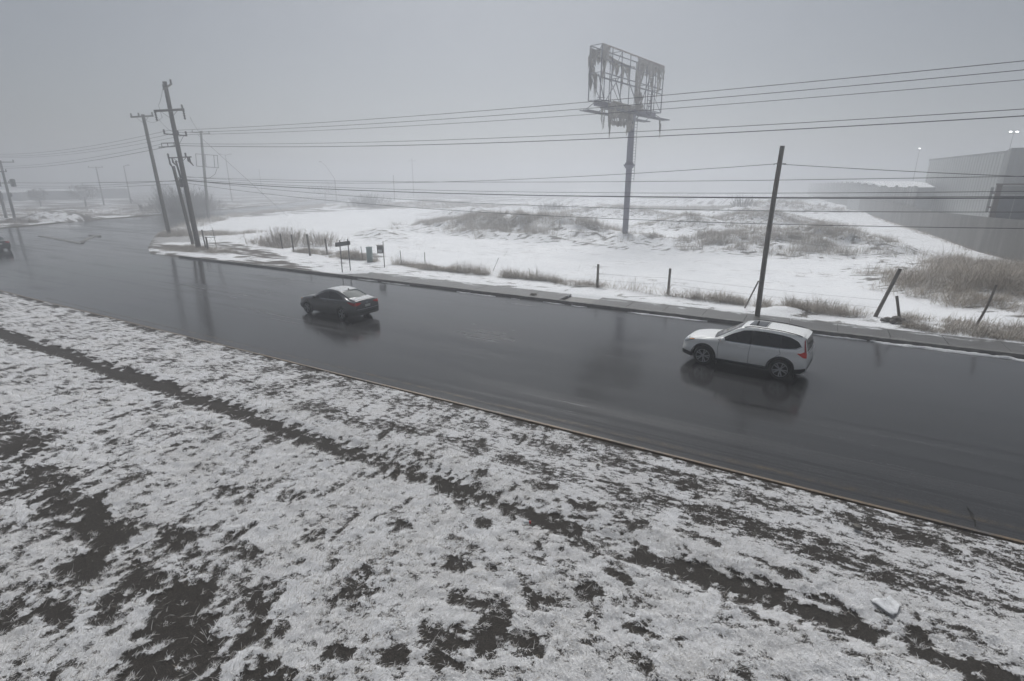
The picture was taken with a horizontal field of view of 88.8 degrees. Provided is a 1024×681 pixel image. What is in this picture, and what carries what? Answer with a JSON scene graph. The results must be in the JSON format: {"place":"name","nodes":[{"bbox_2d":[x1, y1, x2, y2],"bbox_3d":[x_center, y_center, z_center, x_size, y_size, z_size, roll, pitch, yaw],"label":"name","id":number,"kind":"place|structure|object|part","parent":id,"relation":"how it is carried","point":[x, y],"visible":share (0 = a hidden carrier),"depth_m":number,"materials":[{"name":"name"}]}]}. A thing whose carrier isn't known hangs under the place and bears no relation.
{"place":"outdoors","nodes":[
{"label":"outdoors","id":0,"kind":"place"},
{"bbox_2d":[0,192,392,253],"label":"side road","id":1,"kind":"structure","parent":0,"point":[134,234],"depth_m":79.54,"materials":[{"name":"grey asphalt"}]},
{"bbox_2d":[39,235,99,243],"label":"island kerb","id":2,"kind":"structure","parent":1,"relation":"on","point":[86,239],"depth_m":64.65,"materials":[{"name":"concrete"}]},
{"bbox_2d":[344,273,374,275],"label":"pavement end","id":3,"kind":"structure","parent":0,"point":[362,274],"depth_m":39.03,"materials":[{"name":"concrete"}]},
{"bbox_2d":[457,291,495,296],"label":"gutter snow","id":4,"kind":"structure","parent":0,"point":[476,294],"depth_m":32.70,"materials":[{"name":"white snow"}]},
{"bbox_2d":[0,291,1023,680],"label":"verge","id":5,"kind":"structure","parent":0,"point":[182,637],"depth_m":9.80,"materials":[{"name":"white snow"}]},
{"bbox_2d":[852,523,862,530],"bbox_3d":[6.758,3.651,10.235,0.185,0.110,0.142,13,21,36],"label":"stone","id":6,"kind":"object","parent":5,"relation":"on","point":[857,527],"visible":1,"depth_m":10.19,"materials":[{"name":"grey stone"}]},
{"bbox_2d":[871,595,899,614],"bbox_3d":[6.100,4.247,8.411,0.458,0.077,0.347,-6,18,-18],"label":"rock","id":7,"kind":"object","parent":5,"relation":"on","point":[886,606],"visible":1,"depth_m":8.41,"materials":[{"name":"white stone"}]},
{"bbox_2d":[0,236,1023,540],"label":"road","id":8,"kind":"structure","parent":0,"point":[934,434],"depth_m":18.94,"materials":[{"name":"grey asphalt"}]},
{"bbox_2d":[0,236,10,249],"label":"sedan car","id":9,"kind":"object","parent":8,"relation":"on","point":[5,244],"visible":1,"depth_m":53.67,"materials":[{"name":"black paint"}]},
{"bbox_2d":[300,286,378,319],"bbox_3d":[-9.193,-2.137,27.532,4.546,1.454,2.039,10,20,31],"label":"sedan car","id":10,"kind":"object","parent":8,"relation":"on","point":[343,302],"visible":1,"depth_m":26.57,"materials":[{"name":"grey paint"}]},
{"bbox_3d":[-9.802,-2.398,26.968,1.040,0.381,0.201,10,20,31],"label":"side window","id":11,"kind":"part","parent":10,"relation":"part of","materials":[{"name":"black glass"}]},
{"bbox_3d":[-8.852,-2.242,26.386,1.030,0.351,0.210,10,20,31],"label":"side window","id":12,"kind":"part","parent":10,"relation":"part of","materials":[{"name":"black glass"}]},
{"bbox_3d":[-8.040,-2.413,26.683,0.694,0.263,1.173,10,20,31],"label":"rear window","id":13,"kind":"part","parent":10,"relation":"part of","materials":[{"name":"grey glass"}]},
{"bbox_2d":[682,319,813,378],"bbox_3d":[8.778,0.109,19.601,4.349,1.693,2.196,12,20,35],"label":"crossover car","id":14,"kind":"object","parent":8,"relation":"on","point":[779,350],"visible":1,"depth_m":18.66,"materials":[{"name":"white paint"}]},
{"bbox_3d":[8.123,-0.192,18.987,1.040,0.493,0.178,12,20,35],"label":"side window","id":15,"kind":"part","parent":14,"relation":"part of","materials":[{"name":"black glass"}]},
{"bbox_3d":[8.952,-0.040,18.402,0.870,0.479,0.193,12,20,35],"label":"side window","id":16,"kind":"part","parent":14,"relation":"part of","materials":[{"name":"black glass"}]},
{"bbox_3d":[9.596,0.095,17.953,0.644,0.426,0.183,12,20,35],"label":"quarter window","id":17,"kind":"part","parent":14,"relation":"part of","materials":[{"name":"black glass"}]},
{"bbox_3d":[10.440,0.031,18.295,0.127,0.434,1.363,12,20,35],"label":"rear window","id":18,"kind":"part","parent":14,"relation":"part of","materials":[{"name":"grey glass"}]},
{"bbox_2d":[870,340,1023,360],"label":"gutter snow","id":19,"kind":"structure","parent":8,"relation":"on","point":[955,351],"depth_m":21.46,"materials":[{"name":"white snow"}]},
{"bbox_2d":[966,506,978,529],"bbox_3d":[9.474,3.675,10.718,0.072,0.008,1.063,9,19,29],"label":"road crack","id":20,"kind":"object","parent":8,"relation":"on","point":[971,514],"visible":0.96,"depth_m":10.80,"materials":[{"name":"grey asphalt"}]},
{"bbox_2d":[0,188,1023,343],"bbox_3d":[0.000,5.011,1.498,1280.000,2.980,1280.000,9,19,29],"label":"ground","id":21,"kind":"structure","parent":0,"point":[612,255],"depth_m":53.24,"materials":[{"name":"white snow"}]},
{"bbox_2d":[0,191,7,217],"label":"utility pole","id":22,"kind":"object","parent":21,"relation":"on","point":[3,205],"visible":0.91,"depth_m":103.80,"materials":[{"name":"grey wood"}]},
{"bbox_2d":[0,160,16,217],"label":"utility pole","id":23,"kind":"object","parent":21,"relation":"on","point":[9,194],"visible":0.86,"depth_m":99.52,"materials":[{"name":"grey wood"}]},
{"bbox_2d":[0,190,28,200],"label":"house","id":24,"kind":"structure","parent":21,"relation":"on","point":[18,195],"depth_m":212.90,"materials":[{"name":"concrete"}]},
{"bbox_2d":[26,188,48,206],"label":"bare tree","id":25,"kind":"object","parent":21,"relation":"on","point":[37,194],"visible":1,"depth_m":156.81,"materials":[{"name":"plant"}]},
{"bbox_2d":[14,189,86,199],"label":"house","id":26,"kind":"structure","parent":21,"relation":"on","point":[56,194],"depth_m":232.20,"materials":[{"name":"concrete"}]},
{"bbox_2d":[65,183,99,205],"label":"bare tree","id":27,"kind":"object","parent":21,"relation":"on","point":[83,191],"visible":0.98,"depth_m":159.02,"materials":[{"name":"plant"}]},
{"bbox_2d":[88,166,104,204],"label":"utility pole","id":28,"kind":"object","parent":21,"relation":"on","point":[99,183],"visible":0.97,"depth_m":168.76,"materials":[{"name":"grey wood"}]},
{"bbox_2d":[95,187,128,197],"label":"house","id":29,"kind":"structure","parent":21,"relation":"on","point":[114,192],"depth_m":255.41,"materials":[{"name":"concrete"}]},
{"bbox_2d":[0,202,253,225],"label":"weed bank","id":30,"kind":"structure","parent":21,"relation":"on","point":[81,212],"depth_m":127.00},
{"bbox_2d":[123,165,131,203],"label":"street lamp","id":31,"kind":"object","parent":21,"relation":"on","point":[127,185],"visible":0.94,"depth_m":182.85,"materials":[{"name":"metal"}]},
{"bbox_2d":[130,112,170,232],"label":"utility pole","id":32,"kind":"object","parent":21,"relation":"on","point":[161,199],"visible":0.97,"depth_m":67.39,"materials":[{"name":"brown wood"}]},
{"bbox_2d":[0,201,301,227],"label":"corner kerb","id":33,"kind":"structure","parent":21,"relation":"on","point":[121,217],"depth_m":104.92,"materials":[{"name":"grey concrete"}]},
{"bbox_2d":[150,183,171,194],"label":"bare tree","id":34,"kind":"object","parent":21,"relation":"on","point":[165,187],"visible":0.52,"depth_m":203.95,"materials":[{"name":"grey plant"}]},
{"bbox_2d":[154,79,200,246],"bbox_3d":[-33.924,-17.446,53.252,3.265,16.939,1.575,-4,17,-13],"label":"utility pole","id":35,"kind":"object","parent":21,"relation":"on","point":[182,174],"visible":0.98,"depth_m":52.80,"materials":[{"name":"brown wood"}]},
{"bbox_2d":[14,180,886,211],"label":"telephone cable","id":36,"kind":"object","parent":35,"relation":"attached to","point":[564,206],"visible":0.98,"depth_m":32.64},
{"bbox_2d":[0,109,1021,166],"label":"power line","id":37,"kind":"object","parent":35,"relation":"attached to","point":[620,132],"visible":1,"depth_m":29.49,"materials":[{"name":"black metal"}]},
{"bbox_2d":[0,183,1023,228],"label":"telephone cable","id":38,"kind":"object","parent":35,"relation":"attached to","point":[625,219],"visible":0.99,"depth_m":30.96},
{"bbox_2d":[1,180,1023,198],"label":"telephone cable","id":39,"kind":"object","parent":35,"relation":"attached to","point":[634,196],"visible":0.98,"depth_m":30.21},
{"bbox_2d":[10,79,1023,157],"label":"power line","id":40,"kind":"object","parent":35,"relation":"attached to","point":[604,113],"visible":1,"depth_m":30.17,"materials":[{"name":"black metal"}]},
{"bbox_2d":[24,60,1023,153],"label":"power line","id":41,"kind":"object","parent":35,"relation":"attached to","point":[613,99],"visible":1,"depth_m":29.38,"materials":[{"name":"black metal"}]},
{"bbox_2d":[25,115,1023,167],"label":"power line","id":42,"kind":"object","parent":35,"relation":"attached to","point":[611,138],"visible":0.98,"depth_m":30.10,"materials":[{"name":"black metal"}]},
{"bbox_2d":[28,69,1023,155],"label":"power line","id":43,"kind":"object","parent":35,"relation":"attached to","point":[611,106],"visible":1,"depth_m":29.76,"materials":[{"name":"black metal"}]},
{"bbox_2d":[194,176,1013,181],"bbox_3d":[6.936,-9.963,31.165,92.701,0.989,0.025,9,19,29],"label":"telephone cable","id":44,"kind":"object","parent":35,"relation":"attached to","point":[669,181],"visible":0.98,"depth_m":28.24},
{"bbox_2d":[189,180,1023,196],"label":"telephone cable","id":45,"kind":"object","parent":35,"relation":"attached to","point":[672,196],"visible":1,"depth_m":24.06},
{"bbox_2d":[190,179,1023,192],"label":"telephone cable","id":46,"kind":"object","parent":35,"relation":"attached to","point":[601,192],"visible":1,"depth_m":32.70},
{"bbox_2d":[157,201,204,215],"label":"thicket","id":47,"kind":"object","parent":21,"relation":"on","point":[172,211],"visible":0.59,"depth_m":113.91,"materials":[{"name":"grey plant"}]},
{"bbox_2d":[129,183,236,213],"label":"thicket","id":48,"kind":"object","parent":21,"relation":"on","point":[199,201],"visible":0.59,"depth_m":123.47,"materials":[{"name":"plant"}]},
{"bbox_2d":[172,166,194,244],"bbox_3d":[-36.273,-14.601,57.787,0.351,8.900,0.360,5,19,30],"label":"utility pole","id":49,"kind":"object","parent":21,"relation":"on","point":[184,208],"visible":0.87,"depth_m":57.65,"materials":[{"name":"brown wood"}]},
{"bbox_2d":[156,243,239,253],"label":"weed bank","id":50,"kind":"structure","parent":21,"relation":"on","point":[203,248],"depth_m":53.54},
{"bbox_2d":[190,130,218,218],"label":"utility pole","id":51,"kind":"object","parent":21,"relation":"on","point":[205,178],"visible":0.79,"depth_m":98.53,"materials":[{"name":"grey wood"}]},
{"bbox_2d":[198,135,285,214],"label":"guy wire","id":52,"kind":"object","parent":51,"relation":"attached to","point":[242,175],"visible":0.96,"depth_m":102.49,"materials":[{"name":"grey metal"}]},
{"bbox_2d":[154,228,269,237],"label":"weed bank","id":53,"kind":"structure","parent":21,"relation":"on","point":[206,233],"depth_m":69.67,"materials":[{"name":"grey plant"}]},
{"bbox_2d":[220,154,232,201],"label":"street lamp","id":54,"kind":"object","parent":21,"relation":"on","point":[228,175],"visible":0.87,"depth_m":196.99,"materials":[{"name":"metal"}]},
{"bbox_2d":[163,203,337,234],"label":"weed bank","id":55,"kind":"structure","parent":21,"relation":"on","point":[219,218],"depth_m":111.59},
{"bbox_2d":[240,235,267,245],"bbox_3d":[-28.764,-11.386,59.039,4.083,1.213,3.822,9,19,29],"label":"thicket","id":56,"kind":"object","parent":21,"relation":"on","point":[255,242],"visible":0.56,"depth_m":59.30,"materials":[{"name":"plant"}]},
{"bbox_2d":[243,223,314,245],"bbox_3d":[-25.312,-11.938,58.430,7.166,2.611,7.055,6,18,18],"label":"thicket","id":57,"kind":"object","parent":21,"relation":"on","point":[285,238],"visible":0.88,"depth_m":57.84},
{"bbox_2d":[306,234,310,255],"bbox_3d":[-19.203,-8.899,49.399,0.305,2.260,0.209,-2,17,-6],"label":"fence post","id":58,"kind":"object","parent":21,"relation":"on","point":[307,238],"visible":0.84,"depth_m":49.30,"materials":[{"name":"grey wood"}]},
{"bbox_2d":[285,229,348,246],"bbox_3d":[-21.323,-11.479,57.929,6.358,2.062,4.893,5,17,16],"label":"thicket","id":59,"kind":"object","parent":21,"relation":"on","point":[318,240],"visible":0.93,"depth_m":57.67,"materials":[{"name":"plant"}]},
{"bbox_2d":[308,181,339,199],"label":"bare tree","id":60,"kind":"object","parent":21,"relation":"on","point":[323,186],"visible":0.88,"depth_m":228.46,"materials":[{"name":"grey plant"}]},
{"bbox_2d":[319,161,336,200],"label":"street lamp","id":61,"kind":"object","parent":21,"relation":"on","point":[335,183],"visible":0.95,"depth_m":212.29,"materials":[{"name":"metal"}]},
{"bbox_2d":[335,239,350,271],"bbox_3d":[-12.937,-6.414,40.216,0.088,2.650,1.524,8,18,25],"label":"road sign","id":62,"kind":"object","parent":21,"relation":"on","point":[340,244],"visible":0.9,"depth_m":40.08,"materials":[{"name":"metal"}]},
{"bbox_2d":[346,193,391,206],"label":"thicket","id":63,"kind":"object","parent":21,"relation":"on","point":[370,202],"visible":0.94,"depth_m":155.37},
{"bbox_2d":[366,247,372,261],"bbox_3d":[-12.365,-7.476,45.369,0.470,1.305,0.420,1,17,5],"label":"utility box","id":64,"kind":"object","parent":21,"relation":"on","point":[369,253],"visible":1,"depth_m":45.20,"materials":[{"name":"grey paint"}]},
{"bbox_2d":[367,249,370,258],"bbox_3d":[-12.382,-7.465,45.169,0.300,0.850,0.030,1,17,5],"label":"door","id":65,"kind":"structure","parent":64,"relation":"in","point":[368,250],"depth_m":45.17,"materials":[{"name":"paint"}]},
{"bbox_2d":[377,243,384,266],"bbox_3d":[-10.643,-6.865,42.331,0.605,2.301,0.125,0,17,0],"label":"meter board","id":66,"kind":"object","parent":21,"relation":"on","point":[380,249],"visible":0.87,"depth_m":42.18,"materials":[{"name":"grey wood"}]},
{"bbox_2d":[411,158,413,196],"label":"utility pole","id":67,"kind":"object","parent":21,"relation":"on","point":[412,178],"visible":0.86,"depth_m":281.76,"materials":[{"name":"grey wood"}]},
{"bbox_2d":[331,198,539,208],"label":"weed bank","id":68,"kind":"structure","parent":21,"relation":"on","point":[467,204],"depth_m":152.67,"materials":[{"name":"plant"}]},
{"bbox_2d":[0,290,1023,544],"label":"kerb","id":69,"kind":"structure","parent":21,"relation":"on","point":[948,524],"depth_m":13.17,"materials":[{"name":"grey concrete"}]},
{"bbox_2d":[388,205,681,242],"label":"weed bank","id":70,"kind":"structure","parent":21,"relation":"on","point":[462,218],"depth_m":67.85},
{"bbox_2d":[519,201,572,210],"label":"thicket","id":71,"kind":"object","parent":21,"relation":"on","point":[547,206],"visible":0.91,"depth_m":137.00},
{"bbox_2d":[166,212,980,295],"bbox_3d":[12.662,-18.127,79.038,91.264,3.005,87.510,9,19,29],"label":"lot stubble","id":72,"kind":"object","parent":21,"relation":"on","point":[590,248],"visible":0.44,"depth_m":57.22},
{"bbox_2d":[596,264,599,287],"bbox_3d":[5.596,-4.099,34.150,0.176,1.770,0.185,9,19,29],"label":"fence post","id":73,"kind":"object","parent":21,"relation":"on","point":[597,280],"visible":0.84,"depth_m":34.08,"materials":[{"name":"grey wood"}]},
{"bbox_2d":[598,279,876,307],"bbox_3d":[12.235,-2.882,30.433,15.406,0.120,0.376,10,19,30],"label":"fence wire","id":74,"kind":"object","parent":73,"relation":"attached to","point":[743,293],"visible":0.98,"depth_m":29.89,"materials":[{"name":"grey metal"}]},
{"bbox_2d":[179,255,1023,357],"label":"kerb","id":75,"kind":"structure","parent":21,"relation":"on","point":[955,347],"depth_m":27.93,"materials":[{"name":"concrete"}]},
{"bbox_2d":[557,203,678,217],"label":"weed bank","id":76,"kind":"structure","parent":21,"relation":"on","point":[650,210],"depth_m":109.03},
{"bbox_2d":[580,43,669,233],"bbox_3d":[12.658,-20.716,58.555,3.531,19.950,14.366,14,22,39],"label":"billboard","id":77,"kind":"object","parent":21,"relation":"on","point":[598,54],"visible":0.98,"depth_m":55.80,"materials":[{"name":"metal"}]},
{"bbox_2d":[259,240,1023,341],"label":"fence weeds","id":78,"kind":"object","parent":21,"relation":"on","point":[1014,333],"visible":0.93,"depth_m":29.08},
{"bbox_2d":[667,268,670,292],"bbox_3d":[9.662,-3.520,32.174,0.170,1.830,0.178,9,19,29],"label":"fence post","id":79,"kind":"object","parent":21,"relation":"on","point":[669,278],"visible":0.69,"depth_m":32.04,"materials":[{"name":"grey wood"}]},
{"bbox_2d":[614,230,732,240],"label":"weed bank","id":80,"kind":"structure","parent":21,"relation":"on","point":[656,234],"depth_m":58.85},
{"bbox_2d":[632,211,762,228],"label":"weed bank","id":81,"kind":"structure","parent":21,"relation":"on","point":[695,216],"depth_m":78.05,"materials":[{"name":"plant"}]},
{"bbox_2d":[597,199,862,212],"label":"weed bank","id":82,"kind":"structure","parent":21,"relation":"on","point":[708,207],"depth_m":131.14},
{"bbox_2d":[729,194,755,206],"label":"thicket","id":83,"kind":"object","parent":21,"relation":"on","point":[738,202],"visible":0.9,"depth_m":110.94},
{"bbox_2d":[744,281,758,307],"bbox_3d":[12.746,-2.347,27.924,0.060,1.928,1.362,0,17,1],"label":"timber stay","id":84,"kind":"object","parent":21,"relation":"on","point":[752,293],"visible":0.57,"depth_m":27.64,"materials":[{"name":"grey wood"}]},
{"bbox_2d":[712,207,848,224],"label":"weed bank","id":85,"kind":"structure","parent":21,"relation":"on","point":[792,219],"depth_m":87.98,"materials":[{"name":"plant"}]},
{"bbox_2d":[674,217,928,259],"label":"weed bank","id":86,"kind":"structure","parent":21,"relation":"on","point":[836,230],"depth_m":52.16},
{"bbox_2d":[807,182,917,206],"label":"building","id":87,"kind":"structure","parent":21,"relation":"on","point":[840,188],"depth_m":111.61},
{"bbox_2d":[873,268,901,316],"bbox_3d":[18.953,-2.279,26.466,1.012,2.755,0.201,0,17,1],"label":"fence post","id":88,"kind":"object","parent":21,"relation":"on","point":[888,291],"visible":0.91,"depth_m":26.37,"materials":[{"name":"grey wood"}]},
{"bbox_2d":[846,181,935,210],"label":"shed","id":89,"kind":"structure","parent":21,"relation":"on","point":[853,204],"depth_m":116.60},
{"bbox_2d":[889,319,896,323],"bbox_3d":[18.549,-0.934,25.465,0.371,0.231,0.290,-9,19,-27],"label":"rubble lump","id":90,"kind":"object","parent":21,"relation":"on","point":[892,321],"visible":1,"depth_m":25.38,"materials":[{"name":"stone"}]},
{"bbox_2d":[895,296,900,316],"bbox_3d":[18.927,-1.552,25.612,0.090,1.230,0.509,-4,17,-14],"label":"fence post","id":91,"kind":"object","parent":21,"relation":"on","point":[897,305],"visible":0.93,"depth_m":25.59,"materials":[{"name":"wood"}]},
{"bbox_2d":[812,190,1023,262],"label":"yard","id":92,"kind":"structure","parent":21,"relation":"on","point":[983,233],"depth_m":58.88,"materials":[{"name":"white snow"}]},
{"bbox_2d":[852,243,1023,317],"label":"weed bank","id":93,"kind":"structure","parent":21,"relation":"on","point":[991,273],"depth_m":32.38,"materials":[{"name":"beige plant"}]},
{"bbox_2d":[869,216,1007,258],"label":"weed bank","id":94,"kind":"structure","parent":21,"relation":"on","point":[913,229],"depth_m":64.95,"materials":[{"name":"plant"}]},
{"bbox_2d":[925,151,1007,216],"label":"warehouse","id":95,"kind":"structure","parent":21,"relation":"on","point":[985,165],"depth_m":98.21,"materials":[{"name":"grey metal"}]},
{"bbox_2d":[976,285,997,324],"bbox_3d":[22.103,-1.467,24.483,0.682,2.328,0.142,0,17,1],"label":"fence post","id":96,"kind":"object","parent":21,"relation":"on","point":[988,303],"visible":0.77,"depth_m":24.38,"materials":[{"name":"grey wood"}]},
{"bbox_2d":[985,183,1023,219],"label":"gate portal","id":97,"kind":"object","parent":21,"relation":"on","point":[1008,208],"visible":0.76,"depth_m":52.19,"materials":[{"name":"grey paint"}]},
{"bbox_2d":[997,147,1023,195],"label":"warehouse annex","id":98,"kind":"object","parent":21,"relation":"on","point":[1013,163],"visible":0.34,"depth_m":71.87,"materials":[{"name":"grey metal"}]},
{"bbox_3d":[19.127,-0.976,25.612,0.429,0.257,0.334,9,19,28],"label":"rubble lump","id":99,"kind":"object","parent":21,"relation":"on","visible":0},
{"bbox_2d":[891,316,901,321],"bbox_3d":[18.811,-1.057,25.512,0.398,0.301,0.512,-1,17,-3],"label":"rubble lump","id":100,"kind":"object","parent":99,"relation":"on","point":[898,319],"visible":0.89,"depth_m":25.39,"materials":[{"name":"stone"}]},
{"bbox_2d":[0,0,1023,190],"label":"sky","id":101,"kind":"structure","parent":0,"point":[73,73],"materials":[{"name":"grey"}]},
{"bbox_2d":[565,297,597,302],"bbox_3d":[31.445,2.228,15.764,100.000,0.060,1.840,9,19,29],"label":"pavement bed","id":102,"kind":"object","parent":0,"point":[585,300],"visible":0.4,"depth_m":31.33,"materials":[{"name":"white snow"}]},
{"bbox_2d":[630,312,706,321],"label":"gutter snow","id":103,"kind":"structure","parent":0,"point":[667,316],"depth_m":27.10,"materials":[{"name":"white snow"}]},
{"bbox_2d":[361,273,1023,352],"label":"pavement","id":104,"kind":"structure","parent":0,"point":[937,338],"depth_m":26.44,"materials":[{"name":"concrete"}]},
{"bbox_2d":[755,146,785,315],"bbox_3d":[12.639,-4.982,25.668,0.501,8.604,0.269,1,17,5],"label":"utility pole","id":105,"kind":"object","parent":104,"relation":"on","point":[779,163],"visible":0.94,"depth_m":25.51,"materials":[{"name":"grey wood"}]},
{"bbox_2d":[195,164,1023,182],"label":"telephone cable","id":106,"kind":"object","parent":105,"relation":"attached to","point":[684,170],"visible":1,"depth_m":26.27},
{"bbox_2d":[813,334,866,340],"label":"gutter snow","id":107,"kind":"structure","parent":0,"point":[841,337],"depth_m":23.35,"materials":[{"name":"white snow"}]}
]}

